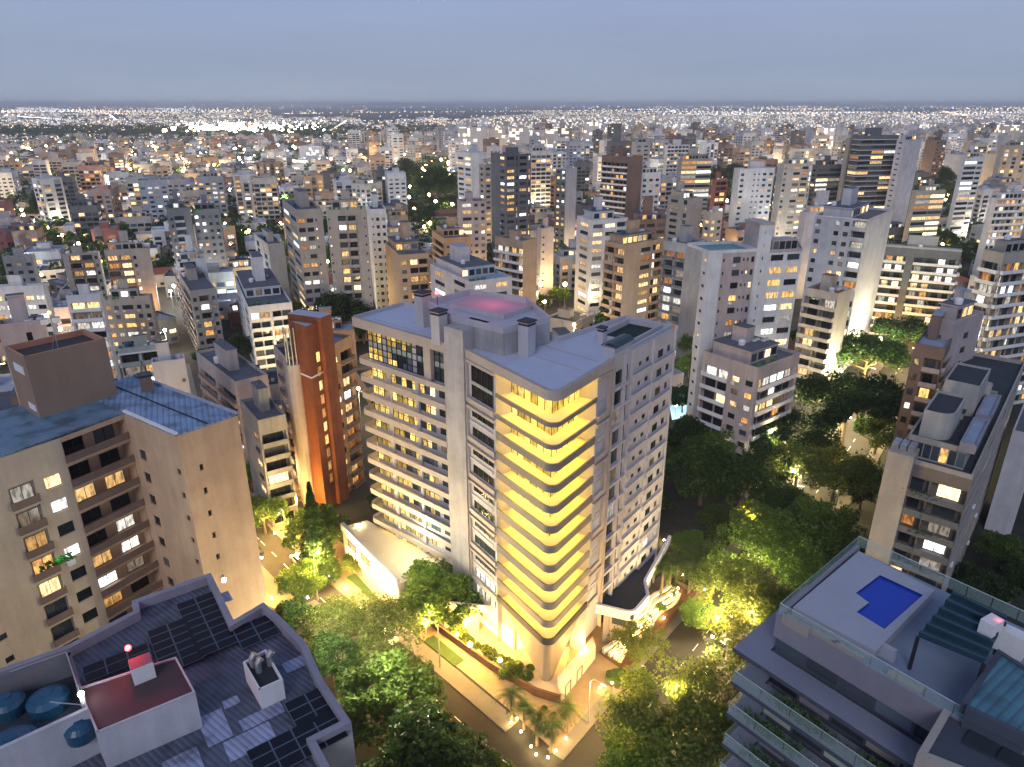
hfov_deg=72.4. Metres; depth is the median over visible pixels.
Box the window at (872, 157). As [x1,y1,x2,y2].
[871,156,882,158]
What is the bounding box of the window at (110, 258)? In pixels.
[107,256,117,260]
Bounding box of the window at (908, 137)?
[906,136,915,139]
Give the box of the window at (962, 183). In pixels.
[960,182,971,184]
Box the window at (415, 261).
[410,259,417,264]
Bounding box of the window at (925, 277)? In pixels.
[922,275,929,280]
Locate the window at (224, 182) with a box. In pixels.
[199,182,228,215]
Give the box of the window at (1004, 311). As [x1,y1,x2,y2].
[1001,308,1007,314]
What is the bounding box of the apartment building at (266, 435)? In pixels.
[240,367,297,527]
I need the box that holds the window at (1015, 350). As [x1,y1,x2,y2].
[1013,347,1018,353]
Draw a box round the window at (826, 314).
[823,311,832,318]
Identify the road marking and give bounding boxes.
[257,537,505,762]
[663,349,912,687]
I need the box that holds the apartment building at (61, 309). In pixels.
[51,297,73,333]
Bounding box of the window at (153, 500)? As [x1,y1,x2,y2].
[150,494,156,504]
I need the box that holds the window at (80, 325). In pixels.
[77,323,89,328]
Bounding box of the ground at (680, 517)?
[0,105,1023,766]
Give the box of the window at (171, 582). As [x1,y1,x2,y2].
[168,577,173,585]
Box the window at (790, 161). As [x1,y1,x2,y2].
[788,160,806,163]
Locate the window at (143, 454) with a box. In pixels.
[140,449,146,459]
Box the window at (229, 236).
[228,235,236,255]
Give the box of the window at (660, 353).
[658,349,662,358]
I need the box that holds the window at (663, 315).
[661,313,667,318]
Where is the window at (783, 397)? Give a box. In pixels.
[780,393,786,400]
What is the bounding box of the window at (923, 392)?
[918,388,928,397]
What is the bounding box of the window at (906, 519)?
[901,514,914,525]
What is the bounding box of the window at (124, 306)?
[122,305,133,308]
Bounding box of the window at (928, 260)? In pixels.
[926,258,933,263]
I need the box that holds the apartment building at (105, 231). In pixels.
[90,215,119,250]
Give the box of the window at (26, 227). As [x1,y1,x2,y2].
[15,226,33,229]
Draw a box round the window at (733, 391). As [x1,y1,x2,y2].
[731,388,737,394]
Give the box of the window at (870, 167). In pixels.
[869,166,880,168]
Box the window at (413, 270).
[410,268,417,272]
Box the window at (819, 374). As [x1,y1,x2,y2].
[813,371,822,377]
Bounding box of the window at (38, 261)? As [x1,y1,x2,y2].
[36,259,62,266]
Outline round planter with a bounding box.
[605,668,635,689]
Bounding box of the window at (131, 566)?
[126,555,144,572]
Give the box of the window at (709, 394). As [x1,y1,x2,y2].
[704,389,713,399]
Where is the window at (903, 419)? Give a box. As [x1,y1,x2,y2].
[900,416,906,422]
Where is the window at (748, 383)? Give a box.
[745,380,752,386]
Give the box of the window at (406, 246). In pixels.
[396,243,416,249]
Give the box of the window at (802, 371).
[797,367,806,374]
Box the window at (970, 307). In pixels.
[956,305,972,318]
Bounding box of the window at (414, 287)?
[411,285,418,289]
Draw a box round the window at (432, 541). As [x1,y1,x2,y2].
[428,537,441,547]
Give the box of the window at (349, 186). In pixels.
[333,185,351,198]
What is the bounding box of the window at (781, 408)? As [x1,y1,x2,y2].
[778,405,784,412]
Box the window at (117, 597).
[104,591,122,608]
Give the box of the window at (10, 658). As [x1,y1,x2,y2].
[5,655,14,662]
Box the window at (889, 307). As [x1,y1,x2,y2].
[886,305,892,309]
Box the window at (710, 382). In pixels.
[705,377,715,387]
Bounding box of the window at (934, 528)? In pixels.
[927,522,950,537]
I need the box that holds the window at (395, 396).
[392,392,416,407]
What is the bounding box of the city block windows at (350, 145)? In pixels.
[0,125,1023,239]
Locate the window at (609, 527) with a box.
[606,521,612,536]
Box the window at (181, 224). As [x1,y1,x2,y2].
[177,223,184,227]
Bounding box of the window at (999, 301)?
[996,298,1002,304]
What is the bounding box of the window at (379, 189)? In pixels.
[353,188,381,205]
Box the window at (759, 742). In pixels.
[758,740,793,766]
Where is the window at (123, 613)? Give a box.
[109,611,126,622]
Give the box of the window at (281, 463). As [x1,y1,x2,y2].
[266,458,286,471]
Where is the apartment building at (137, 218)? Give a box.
[114,201,153,238]
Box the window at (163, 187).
[140,186,167,221]
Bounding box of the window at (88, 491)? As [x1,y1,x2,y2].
[74,483,96,502]
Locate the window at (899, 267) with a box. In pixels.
[894,264,901,269]
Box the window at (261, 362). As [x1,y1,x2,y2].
[257,359,265,364]
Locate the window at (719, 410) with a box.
[714,405,722,414]
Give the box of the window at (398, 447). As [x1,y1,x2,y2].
[395,443,418,458]
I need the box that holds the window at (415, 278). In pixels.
[411,276,418,281]
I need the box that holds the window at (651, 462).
[649,457,653,466]
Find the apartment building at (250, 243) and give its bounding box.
[244,228,281,251]
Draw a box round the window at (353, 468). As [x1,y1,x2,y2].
[351,464,357,471]
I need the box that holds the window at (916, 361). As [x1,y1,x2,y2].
[913,358,919,364]
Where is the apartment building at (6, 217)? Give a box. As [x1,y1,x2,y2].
[0,211,20,225]
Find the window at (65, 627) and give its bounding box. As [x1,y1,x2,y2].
[51,618,73,639]
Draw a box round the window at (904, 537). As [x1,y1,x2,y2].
[897,531,910,542]
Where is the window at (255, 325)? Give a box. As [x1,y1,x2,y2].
[252,322,260,328]
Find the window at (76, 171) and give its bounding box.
[63,167,82,192]
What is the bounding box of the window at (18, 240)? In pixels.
[15,235,45,246]
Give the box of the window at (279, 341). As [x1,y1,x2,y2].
[276,338,283,343]
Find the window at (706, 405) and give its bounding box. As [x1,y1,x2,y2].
[702,401,712,410]
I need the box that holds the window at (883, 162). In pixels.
[882,161,892,163]
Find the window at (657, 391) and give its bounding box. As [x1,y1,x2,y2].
[654,386,659,396]
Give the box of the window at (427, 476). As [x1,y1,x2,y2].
[424,472,438,483]
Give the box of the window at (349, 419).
[347,415,352,424]
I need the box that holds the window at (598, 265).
[592,264,600,267]
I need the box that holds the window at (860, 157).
[858,156,870,158]
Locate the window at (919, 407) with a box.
[915,402,925,412]
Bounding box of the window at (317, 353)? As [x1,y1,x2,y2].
[316,351,320,362]
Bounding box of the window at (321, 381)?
[319,379,323,390]
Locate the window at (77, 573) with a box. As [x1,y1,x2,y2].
[70,565,86,580]
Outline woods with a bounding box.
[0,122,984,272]
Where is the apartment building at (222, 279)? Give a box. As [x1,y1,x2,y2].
[207,257,235,293]
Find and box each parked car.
[258,545,263,554]
[289,553,299,563]
[307,600,322,608]
[381,628,398,644]
[714,634,732,655]
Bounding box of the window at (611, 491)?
[608,485,614,501]
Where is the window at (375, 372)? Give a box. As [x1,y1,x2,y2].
[371,367,386,379]
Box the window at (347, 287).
[345,285,351,289]
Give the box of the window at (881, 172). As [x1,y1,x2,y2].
[880,171,890,173]
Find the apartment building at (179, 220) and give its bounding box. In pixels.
[166,189,197,264]
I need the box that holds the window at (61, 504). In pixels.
[51,497,68,513]
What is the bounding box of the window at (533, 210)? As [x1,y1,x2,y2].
[530,209,546,211]
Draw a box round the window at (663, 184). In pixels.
[658,183,670,207]
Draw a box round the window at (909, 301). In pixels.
[906,299,913,303]
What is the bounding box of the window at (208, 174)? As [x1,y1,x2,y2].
[200,173,219,175]
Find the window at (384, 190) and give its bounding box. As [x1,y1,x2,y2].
[375,177,386,202]
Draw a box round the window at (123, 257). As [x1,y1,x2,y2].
[121,255,130,259]
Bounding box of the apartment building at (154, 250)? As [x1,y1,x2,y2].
[143,242,160,260]
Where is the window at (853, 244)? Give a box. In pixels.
[851,242,862,247]
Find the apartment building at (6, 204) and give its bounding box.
[0,196,15,215]
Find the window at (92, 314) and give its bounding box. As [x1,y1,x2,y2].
[89,312,102,317]
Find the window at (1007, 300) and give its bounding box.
[1004,297,1010,303]
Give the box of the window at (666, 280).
[664,278,670,283]
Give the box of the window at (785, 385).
[782,381,788,388]
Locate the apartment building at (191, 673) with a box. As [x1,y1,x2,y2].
[0,573,355,766]
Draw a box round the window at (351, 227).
[349,225,355,229]
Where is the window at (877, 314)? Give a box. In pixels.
[874,312,881,316]
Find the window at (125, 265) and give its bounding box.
[122,263,131,267]
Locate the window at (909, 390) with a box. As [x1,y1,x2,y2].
[906,388,912,394]
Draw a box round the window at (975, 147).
[974,147,986,154]
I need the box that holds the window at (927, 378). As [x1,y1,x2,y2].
[921,373,932,383]
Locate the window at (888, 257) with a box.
[886,255,892,259]
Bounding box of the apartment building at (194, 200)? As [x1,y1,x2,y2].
[189,195,199,215]
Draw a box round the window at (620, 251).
[618,249,623,254]
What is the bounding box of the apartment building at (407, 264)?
[385,220,430,304]
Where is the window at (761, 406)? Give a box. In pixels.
[758,402,765,410]
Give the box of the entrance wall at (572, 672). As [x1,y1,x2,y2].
[557,636,595,700]
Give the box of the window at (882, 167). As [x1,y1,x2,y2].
[881,166,891,168]
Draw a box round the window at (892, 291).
[889,289,896,293]
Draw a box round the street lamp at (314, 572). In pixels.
[313,550,318,599]
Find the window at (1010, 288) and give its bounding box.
[1007,285,1013,292]
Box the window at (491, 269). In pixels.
[463,267,493,275]
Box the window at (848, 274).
[845,271,856,277]
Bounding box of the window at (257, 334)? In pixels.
[253,332,261,337]
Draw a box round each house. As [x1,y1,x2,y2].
[0,339,6,365]
[0,374,13,391]
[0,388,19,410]
[38,259,64,284]
[48,270,105,297]
[59,280,111,297]
[136,226,163,241]
[153,266,171,286]
[156,311,179,344]
[162,241,172,254]
[163,265,178,297]
[217,289,237,320]
[226,242,251,275]
[228,298,241,329]
[236,215,266,233]
[272,399,281,409]
[324,235,328,244]
[329,276,333,291]
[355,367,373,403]
[414,227,431,239]
[422,246,432,265]
[550,306,593,331]
[552,320,570,335]
[670,368,683,405]
[787,342,794,350]
[956,275,969,287]
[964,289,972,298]
[967,274,976,289]
[968,260,974,274]
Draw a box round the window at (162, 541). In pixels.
[159,536,165,546]
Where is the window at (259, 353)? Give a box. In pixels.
[256,350,264,356]
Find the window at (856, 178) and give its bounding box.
[855,177,866,179]
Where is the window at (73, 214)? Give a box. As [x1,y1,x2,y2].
[72,212,102,246]
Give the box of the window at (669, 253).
[666,250,673,256]
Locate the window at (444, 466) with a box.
[442,463,447,470]
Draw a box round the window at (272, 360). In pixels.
[267,358,274,363]
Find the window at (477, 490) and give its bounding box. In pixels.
[474,486,494,505]
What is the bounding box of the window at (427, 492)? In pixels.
[425,489,439,500]
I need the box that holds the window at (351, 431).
[348,427,354,436]
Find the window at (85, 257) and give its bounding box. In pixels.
[83,255,91,259]
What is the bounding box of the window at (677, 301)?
[673,298,679,303]
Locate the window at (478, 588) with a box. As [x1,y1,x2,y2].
[476,583,495,608]
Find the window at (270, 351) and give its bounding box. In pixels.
[266,349,273,354]
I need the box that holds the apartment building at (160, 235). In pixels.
[151,221,170,254]
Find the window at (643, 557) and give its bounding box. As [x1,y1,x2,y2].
[641,553,645,563]
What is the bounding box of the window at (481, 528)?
[475,521,494,541]
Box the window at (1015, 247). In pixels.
[1005,243,1023,251]
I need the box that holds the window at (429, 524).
[427,521,440,532]
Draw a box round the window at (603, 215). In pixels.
[594,213,612,218]
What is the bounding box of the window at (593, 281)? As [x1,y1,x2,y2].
[591,280,599,283]
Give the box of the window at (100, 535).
[87,528,107,546]
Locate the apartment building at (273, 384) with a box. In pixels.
[255,364,279,399]
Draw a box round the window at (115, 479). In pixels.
[104,470,125,489]
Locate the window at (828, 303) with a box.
[824,300,834,307]
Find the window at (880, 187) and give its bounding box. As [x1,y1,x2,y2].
[877,186,887,188]
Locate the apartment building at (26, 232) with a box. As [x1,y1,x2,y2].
[11,211,45,249]
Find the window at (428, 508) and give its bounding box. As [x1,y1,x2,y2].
[426,505,439,516]
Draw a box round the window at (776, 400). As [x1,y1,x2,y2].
[773,396,779,403]
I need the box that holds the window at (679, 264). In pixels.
[676,262,683,267]
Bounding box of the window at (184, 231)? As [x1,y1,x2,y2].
[178,230,185,234]
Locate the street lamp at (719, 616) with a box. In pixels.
[714,614,730,665]
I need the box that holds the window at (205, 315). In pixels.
[202,312,210,318]
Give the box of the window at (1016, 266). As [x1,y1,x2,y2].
[1013,263,1019,269]
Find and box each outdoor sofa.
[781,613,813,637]
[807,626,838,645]
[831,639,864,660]
[887,669,925,694]
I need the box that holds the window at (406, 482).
[398,476,420,491]
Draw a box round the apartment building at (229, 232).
[193,224,238,256]
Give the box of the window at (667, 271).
[665,269,671,274]
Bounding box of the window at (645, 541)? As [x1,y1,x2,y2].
[642,538,646,548]
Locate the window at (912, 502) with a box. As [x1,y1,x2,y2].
[905,496,918,508]
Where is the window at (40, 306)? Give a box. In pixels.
[39,305,46,308]
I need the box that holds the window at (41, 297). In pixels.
[36,295,44,299]
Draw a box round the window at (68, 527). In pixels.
[57,520,74,536]
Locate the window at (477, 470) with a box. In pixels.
[473,464,493,486]
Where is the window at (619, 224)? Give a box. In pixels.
[617,222,624,226]
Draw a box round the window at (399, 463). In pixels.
[397,460,419,475]
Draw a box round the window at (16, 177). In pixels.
[0,177,21,198]
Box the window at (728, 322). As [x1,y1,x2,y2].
[725,320,732,325]
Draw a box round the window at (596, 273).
[591,272,599,275]
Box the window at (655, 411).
[653,404,658,414]
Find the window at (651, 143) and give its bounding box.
[650,143,667,156]
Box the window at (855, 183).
[854,182,865,184]
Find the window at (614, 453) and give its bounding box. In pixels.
[610,448,616,464]
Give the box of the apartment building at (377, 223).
[366,192,388,308]
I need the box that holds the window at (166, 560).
[164,557,169,566]
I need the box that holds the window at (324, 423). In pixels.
[323,420,327,431]
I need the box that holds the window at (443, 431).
[440,427,446,435]
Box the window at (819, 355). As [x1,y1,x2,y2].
[816,352,825,359]
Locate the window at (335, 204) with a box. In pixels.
[333,202,356,207]
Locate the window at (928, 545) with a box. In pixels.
[922,540,945,554]
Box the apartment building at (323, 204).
[311,192,331,218]
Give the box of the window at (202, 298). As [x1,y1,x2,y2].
[199,295,207,300]
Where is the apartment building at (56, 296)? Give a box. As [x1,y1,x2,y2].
[50,292,65,301]
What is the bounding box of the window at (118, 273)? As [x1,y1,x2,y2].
[111,271,120,275]
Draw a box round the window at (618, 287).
[616,284,621,290]
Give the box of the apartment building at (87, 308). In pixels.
[66,283,121,379]
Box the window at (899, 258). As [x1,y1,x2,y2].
[896,256,903,260]
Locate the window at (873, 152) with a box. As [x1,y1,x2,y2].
[872,151,883,153]
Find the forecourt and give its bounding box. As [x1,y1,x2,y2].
[447,621,569,693]
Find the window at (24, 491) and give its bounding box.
[9,482,34,503]
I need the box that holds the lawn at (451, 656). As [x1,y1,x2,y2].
[346,574,463,666]
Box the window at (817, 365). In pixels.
[814,362,823,369]
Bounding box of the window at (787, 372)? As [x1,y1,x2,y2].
[784,368,790,376]
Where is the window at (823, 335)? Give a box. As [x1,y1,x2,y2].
[819,331,829,339]
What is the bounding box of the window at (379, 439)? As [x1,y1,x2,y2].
[377,436,390,446]
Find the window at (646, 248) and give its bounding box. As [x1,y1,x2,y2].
[641,247,650,251]
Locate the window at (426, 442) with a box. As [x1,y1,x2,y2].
[422,438,436,449]
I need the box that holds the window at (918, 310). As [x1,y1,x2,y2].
[915,308,921,312]
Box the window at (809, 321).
[805,318,815,325]
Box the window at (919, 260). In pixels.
[915,258,922,262]
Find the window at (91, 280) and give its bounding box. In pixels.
[88,278,97,282]
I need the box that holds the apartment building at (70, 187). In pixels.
[55,172,78,203]
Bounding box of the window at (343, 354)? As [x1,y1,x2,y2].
[340,350,347,359]
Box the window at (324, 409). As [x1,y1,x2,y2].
[322,407,325,417]
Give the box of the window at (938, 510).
[931,504,955,519]
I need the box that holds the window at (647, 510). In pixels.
[645,506,649,516]
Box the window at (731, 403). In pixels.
[729,400,735,406]
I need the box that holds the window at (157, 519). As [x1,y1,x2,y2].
[155,516,160,525]
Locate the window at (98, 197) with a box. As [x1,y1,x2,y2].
[89,192,122,220]
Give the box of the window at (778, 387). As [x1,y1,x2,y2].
[775,384,781,391]
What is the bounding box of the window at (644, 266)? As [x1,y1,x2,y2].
[640,264,648,269]
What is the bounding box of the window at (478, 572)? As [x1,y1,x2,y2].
[476,567,495,592]
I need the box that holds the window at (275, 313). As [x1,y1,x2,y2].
[273,310,280,316]
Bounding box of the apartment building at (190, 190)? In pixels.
[182,182,198,205]
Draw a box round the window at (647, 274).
[639,273,648,278]
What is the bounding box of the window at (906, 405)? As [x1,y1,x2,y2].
[903,402,909,408]
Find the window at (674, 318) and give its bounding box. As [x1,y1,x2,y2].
[671,315,678,321]
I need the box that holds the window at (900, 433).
[897,430,903,436]
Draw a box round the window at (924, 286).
[920,283,927,288]
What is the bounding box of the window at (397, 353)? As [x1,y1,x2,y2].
[367,331,423,375]
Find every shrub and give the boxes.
[457,627,467,633]
[458,631,469,641]
[463,636,474,643]
[471,641,481,650]
[480,644,488,653]
[482,646,496,659]
[487,650,498,660]
[494,654,504,666]
[497,670,508,679]
[500,656,513,664]
[502,660,515,669]
[508,664,522,676]
[513,660,524,669]
[514,671,522,680]
[522,669,533,681]
[526,663,534,670]
[606,670,614,677]
[655,602,666,610]
[666,572,681,580]
[707,539,718,548]
[719,541,726,548]
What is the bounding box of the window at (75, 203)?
[74,202,91,205]
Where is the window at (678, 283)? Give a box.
[675,280,681,285]
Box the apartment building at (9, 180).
[0,168,21,198]
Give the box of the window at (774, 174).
[770,174,776,211]
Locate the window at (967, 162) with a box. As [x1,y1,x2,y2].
[965,161,976,163]
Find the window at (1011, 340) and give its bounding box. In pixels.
[1008,338,1014,344]
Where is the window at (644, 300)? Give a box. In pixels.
[638,299,646,303]
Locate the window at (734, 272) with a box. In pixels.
[731,270,738,275]
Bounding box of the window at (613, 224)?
[606,223,614,227]
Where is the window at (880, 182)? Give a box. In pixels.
[878,181,888,183]
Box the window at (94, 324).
[91,321,104,327]
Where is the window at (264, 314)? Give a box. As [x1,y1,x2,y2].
[260,312,268,317]
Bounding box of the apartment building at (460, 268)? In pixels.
[430,243,511,297]
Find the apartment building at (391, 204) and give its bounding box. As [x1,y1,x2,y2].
[382,199,407,214]
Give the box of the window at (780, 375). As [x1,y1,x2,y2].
[777,371,783,379]
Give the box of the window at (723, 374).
[718,369,727,378]
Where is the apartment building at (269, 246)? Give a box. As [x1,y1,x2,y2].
[254,222,290,299]
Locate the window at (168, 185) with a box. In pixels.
[168,185,187,198]
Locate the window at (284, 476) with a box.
[268,471,288,484]
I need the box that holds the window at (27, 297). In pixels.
[26,296,33,299]
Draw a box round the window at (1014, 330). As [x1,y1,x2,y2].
[1011,327,1017,333]
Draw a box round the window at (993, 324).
[991,320,996,326]
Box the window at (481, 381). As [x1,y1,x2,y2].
[471,365,493,408]
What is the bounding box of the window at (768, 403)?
[766,399,772,406]
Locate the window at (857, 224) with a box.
[854,221,866,227]
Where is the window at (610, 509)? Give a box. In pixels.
[607,503,613,519]
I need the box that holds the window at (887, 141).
[886,140,896,142]
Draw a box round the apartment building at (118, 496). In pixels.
[0,311,267,667]
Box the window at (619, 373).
[615,369,621,385]
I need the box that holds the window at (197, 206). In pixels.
[195,205,213,208]
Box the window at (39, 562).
[31,553,53,574]
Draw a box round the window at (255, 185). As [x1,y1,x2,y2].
[254,183,281,222]
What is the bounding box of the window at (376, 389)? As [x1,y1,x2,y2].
[373,385,387,396]
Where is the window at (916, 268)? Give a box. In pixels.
[913,266,920,270]
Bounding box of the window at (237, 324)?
[232,322,240,326]
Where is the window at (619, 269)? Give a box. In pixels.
[617,267,622,272]
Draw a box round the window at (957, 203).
[955,202,966,204]
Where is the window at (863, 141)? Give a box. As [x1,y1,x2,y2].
[861,140,873,142]
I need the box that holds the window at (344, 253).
[342,251,348,255]
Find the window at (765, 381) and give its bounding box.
[762,377,768,385]
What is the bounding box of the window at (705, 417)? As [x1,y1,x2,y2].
[701,412,711,422]
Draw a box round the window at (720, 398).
[715,393,724,402]
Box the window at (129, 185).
[128,184,142,208]
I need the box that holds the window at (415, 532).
[401,523,423,538]
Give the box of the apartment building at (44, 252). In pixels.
[23,240,68,266]
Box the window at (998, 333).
[995,329,1001,336]
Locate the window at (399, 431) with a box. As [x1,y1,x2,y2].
[394,426,417,441]
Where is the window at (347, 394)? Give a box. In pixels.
[344,389,350,399]
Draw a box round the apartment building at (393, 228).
[387,220,414,237]
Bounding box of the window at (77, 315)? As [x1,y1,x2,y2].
[74,313,87,318]
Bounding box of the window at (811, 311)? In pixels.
[807,307,816,314]
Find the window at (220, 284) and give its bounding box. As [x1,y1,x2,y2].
[212,281,235,292]
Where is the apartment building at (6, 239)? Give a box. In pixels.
[0,221,19,254]
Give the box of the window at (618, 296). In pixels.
[615,293,620,299]
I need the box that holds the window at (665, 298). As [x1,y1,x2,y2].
[663,295,669,301]
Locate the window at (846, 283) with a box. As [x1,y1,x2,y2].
[844,281,855,287]
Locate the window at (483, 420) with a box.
[472,411,493,429]
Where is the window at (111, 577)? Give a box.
[98,570,117,588]
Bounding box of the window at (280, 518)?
[274,510,293,523]
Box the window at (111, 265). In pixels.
[109,264,119,268]
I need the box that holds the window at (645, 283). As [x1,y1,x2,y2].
[639,282,647,286]
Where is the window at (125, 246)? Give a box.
[109,243,142,249]
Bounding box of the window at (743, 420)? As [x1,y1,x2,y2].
[741,417,747,423]
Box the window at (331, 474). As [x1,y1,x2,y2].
[329,472,333,482]
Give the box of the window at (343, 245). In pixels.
[341,243,347,247]
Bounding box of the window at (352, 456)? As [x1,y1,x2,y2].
[350,452,356,459]
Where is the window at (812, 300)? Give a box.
[809,297,818,304]
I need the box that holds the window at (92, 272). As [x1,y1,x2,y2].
[86,270,95,274]
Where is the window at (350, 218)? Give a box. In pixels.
[348,216,354,220]
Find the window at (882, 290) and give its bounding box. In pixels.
[879,288,885,292]
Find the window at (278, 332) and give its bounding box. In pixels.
[275,329,282,334]
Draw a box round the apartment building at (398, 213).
[388,203,407,224]
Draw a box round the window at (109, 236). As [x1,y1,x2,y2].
[95,235,115,243]
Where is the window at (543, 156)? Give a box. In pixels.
[531,155,550,206]
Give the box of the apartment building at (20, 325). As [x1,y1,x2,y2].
[0,292,60,404]
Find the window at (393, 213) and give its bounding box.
[392,212,404,214]
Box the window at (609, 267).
[607,264,612,270]
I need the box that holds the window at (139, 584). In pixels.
[131,575,148,592]
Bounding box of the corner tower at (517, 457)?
[340,289,677,681]
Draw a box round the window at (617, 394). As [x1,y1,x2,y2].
[614,389,620,405]
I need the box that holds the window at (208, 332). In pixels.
[205,330,213,335]
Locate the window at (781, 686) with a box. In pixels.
[769,676,905,766]
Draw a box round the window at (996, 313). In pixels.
[994,309,999,315]
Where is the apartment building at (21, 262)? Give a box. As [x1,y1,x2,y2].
[2,247,41,283]
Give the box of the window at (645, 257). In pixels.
[641,255,649,260]
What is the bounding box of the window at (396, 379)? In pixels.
[391,374,415,389]
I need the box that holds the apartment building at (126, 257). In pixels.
[104,221,160,310]
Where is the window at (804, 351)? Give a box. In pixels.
[800,348,810,355]
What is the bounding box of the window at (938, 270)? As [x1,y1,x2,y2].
[936,268,943,272]
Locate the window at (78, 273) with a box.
[74,271,83,275]
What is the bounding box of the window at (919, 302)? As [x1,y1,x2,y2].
[917,300,923,304]
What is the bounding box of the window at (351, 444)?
[349,439,355,448]
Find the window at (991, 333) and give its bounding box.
[988,331,993,337]
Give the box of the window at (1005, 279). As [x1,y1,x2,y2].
[1002,275,1008,282]
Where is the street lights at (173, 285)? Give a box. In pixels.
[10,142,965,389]
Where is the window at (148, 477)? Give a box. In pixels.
[145,472,151,482]
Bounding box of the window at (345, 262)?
[342,260,349,264]
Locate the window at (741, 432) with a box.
[739,429,745,435]
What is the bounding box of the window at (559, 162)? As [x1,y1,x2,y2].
[551,154,565,173]
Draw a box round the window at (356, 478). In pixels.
[352,475,358,483]
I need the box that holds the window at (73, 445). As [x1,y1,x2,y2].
[61,435,84,455]
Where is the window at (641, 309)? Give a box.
[637,307,645,312]
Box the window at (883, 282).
[881,280,887,284]
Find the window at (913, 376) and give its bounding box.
[910,373,916,379]
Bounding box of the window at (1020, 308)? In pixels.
[1017,306,1022,312]
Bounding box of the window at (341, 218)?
[338,216,345,220]
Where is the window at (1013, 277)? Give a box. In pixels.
[1010,274,1016,281]
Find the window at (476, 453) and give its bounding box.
[473,449,493,468]
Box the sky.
[0,0,1023,104]
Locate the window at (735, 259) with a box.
[733,257,740,262]
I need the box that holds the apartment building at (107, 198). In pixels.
[86,185,122,221]
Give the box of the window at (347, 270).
[343,268,349,273]
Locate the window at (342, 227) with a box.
[339,225,346,229]
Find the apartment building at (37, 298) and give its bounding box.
[0,265,59,335]
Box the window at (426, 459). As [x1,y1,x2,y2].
[423,455,437,466]
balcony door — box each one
[511,382,551,413]
[511,407,550,434]
[511,428,550,455]
[511,449,549,476]
[511,469,549,496]
[511,489,548,515]
[551,415,577,435]
[551,436,577,456]
[552,390,578,413]
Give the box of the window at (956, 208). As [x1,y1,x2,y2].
[954,207,965,209]
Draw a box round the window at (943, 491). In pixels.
[936,484,960,501]
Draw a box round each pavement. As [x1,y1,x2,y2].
[186,363,517,731]
[261,565,412,712]
[547,359,886,759]
[671,388,904,765]
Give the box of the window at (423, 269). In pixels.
[419,267,426,272]
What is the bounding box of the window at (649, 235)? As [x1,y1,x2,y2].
[623,234,651,243]
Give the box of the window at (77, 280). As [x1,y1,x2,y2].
[76,279,85,282]
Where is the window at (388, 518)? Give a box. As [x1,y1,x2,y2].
[383,514,396,523]
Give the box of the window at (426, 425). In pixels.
[421,420,436,432]
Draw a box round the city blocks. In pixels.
[0,121,1023,246]
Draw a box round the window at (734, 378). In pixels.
[732,376,738,382]
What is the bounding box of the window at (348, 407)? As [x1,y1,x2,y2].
[345,402,351,411]
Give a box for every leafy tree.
[0,265,5,278]
[0,278,7,283]
[5,241,14,250]
[23,196,39,215]
[113,221,134,235]
[192,347,209,359]
[227,333,251,356]
[235,229,245,252]
[245,462,252,488]
[251,493,289,533]
[273,558,326,599]
[275,595,322,640]
[279,502,353,551]
[291,298,303,310]
[299,590,386,650]
[305,290,370,334]
[309,628,368,689]
[324,591,429,664]
[333,646,448,749]
[339,552,360,574]
[344,304,375,343]
[356,698,494,766]
[365,489,377,509]
[388,156,423,181]
[395,557,483,631]
[408,202,417,209]
[413,165,457,203]
[423,210,435,217]
[443,198,453,204]
[452,196,456,207]
[477,747,516,766]
[536,293,550,307]
[547,285,571,305]
[594,651,738,766]
[594,719,680,766]
[606,615,670,662]
[646,695,736,766]
[659,552,682,570]
[661,489,675,510]
[664,434,746,505]
[665,453,695,486]
[666,435,681,456]
[667,414,712,447]
[670,529,708,555]
[671,383,688,412]
[672,645,749,731]
[675,352,691,377]
[677,332,692,352]
[679,597,719,629]
[684,547,744,593]
[687,551,799,629]
[695,502,736,546]
[698,424,738,453]
[698,605,754,668]
[706,454,779,506]
[710,164,724,179]
[717,499,800,554]
[720,162,744,181]
[732,581,800,631]
[738,442,799,484]
[740,425,783,452]
[741,520,817,573]
[760,438,841,488]
[762,482,813,512]
[767,405,842,453]
[770,544,832,589]
[784,495,869,554]
[789,329,796,342]
[790,442,883,505]
[793,365,904,447]
[813,532,867,566]
[830,454,883,509]
[836,329,911,376]
[844,542,866,553]
[852,415,895,453]
[872,315,928,343]
[933,230,963,246]
[934,165,956,183]
[944,185,954,200]
[946,560,1016,614]
[972,530,1023,564]
[992,554,1023,603]
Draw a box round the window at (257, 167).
[257,167,284,183]
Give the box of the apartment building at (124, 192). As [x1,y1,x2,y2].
[110,181,129,201]
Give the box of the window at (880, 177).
[879,176,889,178]
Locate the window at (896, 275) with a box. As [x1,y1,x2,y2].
[893,273,899,277]
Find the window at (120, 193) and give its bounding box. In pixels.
[120,193,128,201]
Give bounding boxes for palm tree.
[492,683,525,721]
[507,694,538,730]
[519,706,550,746]
[533,714,567,753]
[547,693,586,733]
[652,562,679,595]
[659,553,685,585]
[663,551,690,582]
[671,543,701,579]
[673,558,704,593]
[679,555,700,589]
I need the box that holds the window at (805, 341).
[802,338,811,345]
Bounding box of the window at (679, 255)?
[677,252,684,258]
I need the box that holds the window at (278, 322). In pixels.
[274,320,281,325]
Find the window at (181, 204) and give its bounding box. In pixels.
[168,203,183,207]
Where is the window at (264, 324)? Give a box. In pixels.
[262,321,269,327]
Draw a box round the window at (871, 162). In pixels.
[870,161,881,163]
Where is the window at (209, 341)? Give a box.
[207,338,214,343]
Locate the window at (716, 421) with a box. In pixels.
[713,417,721,426]

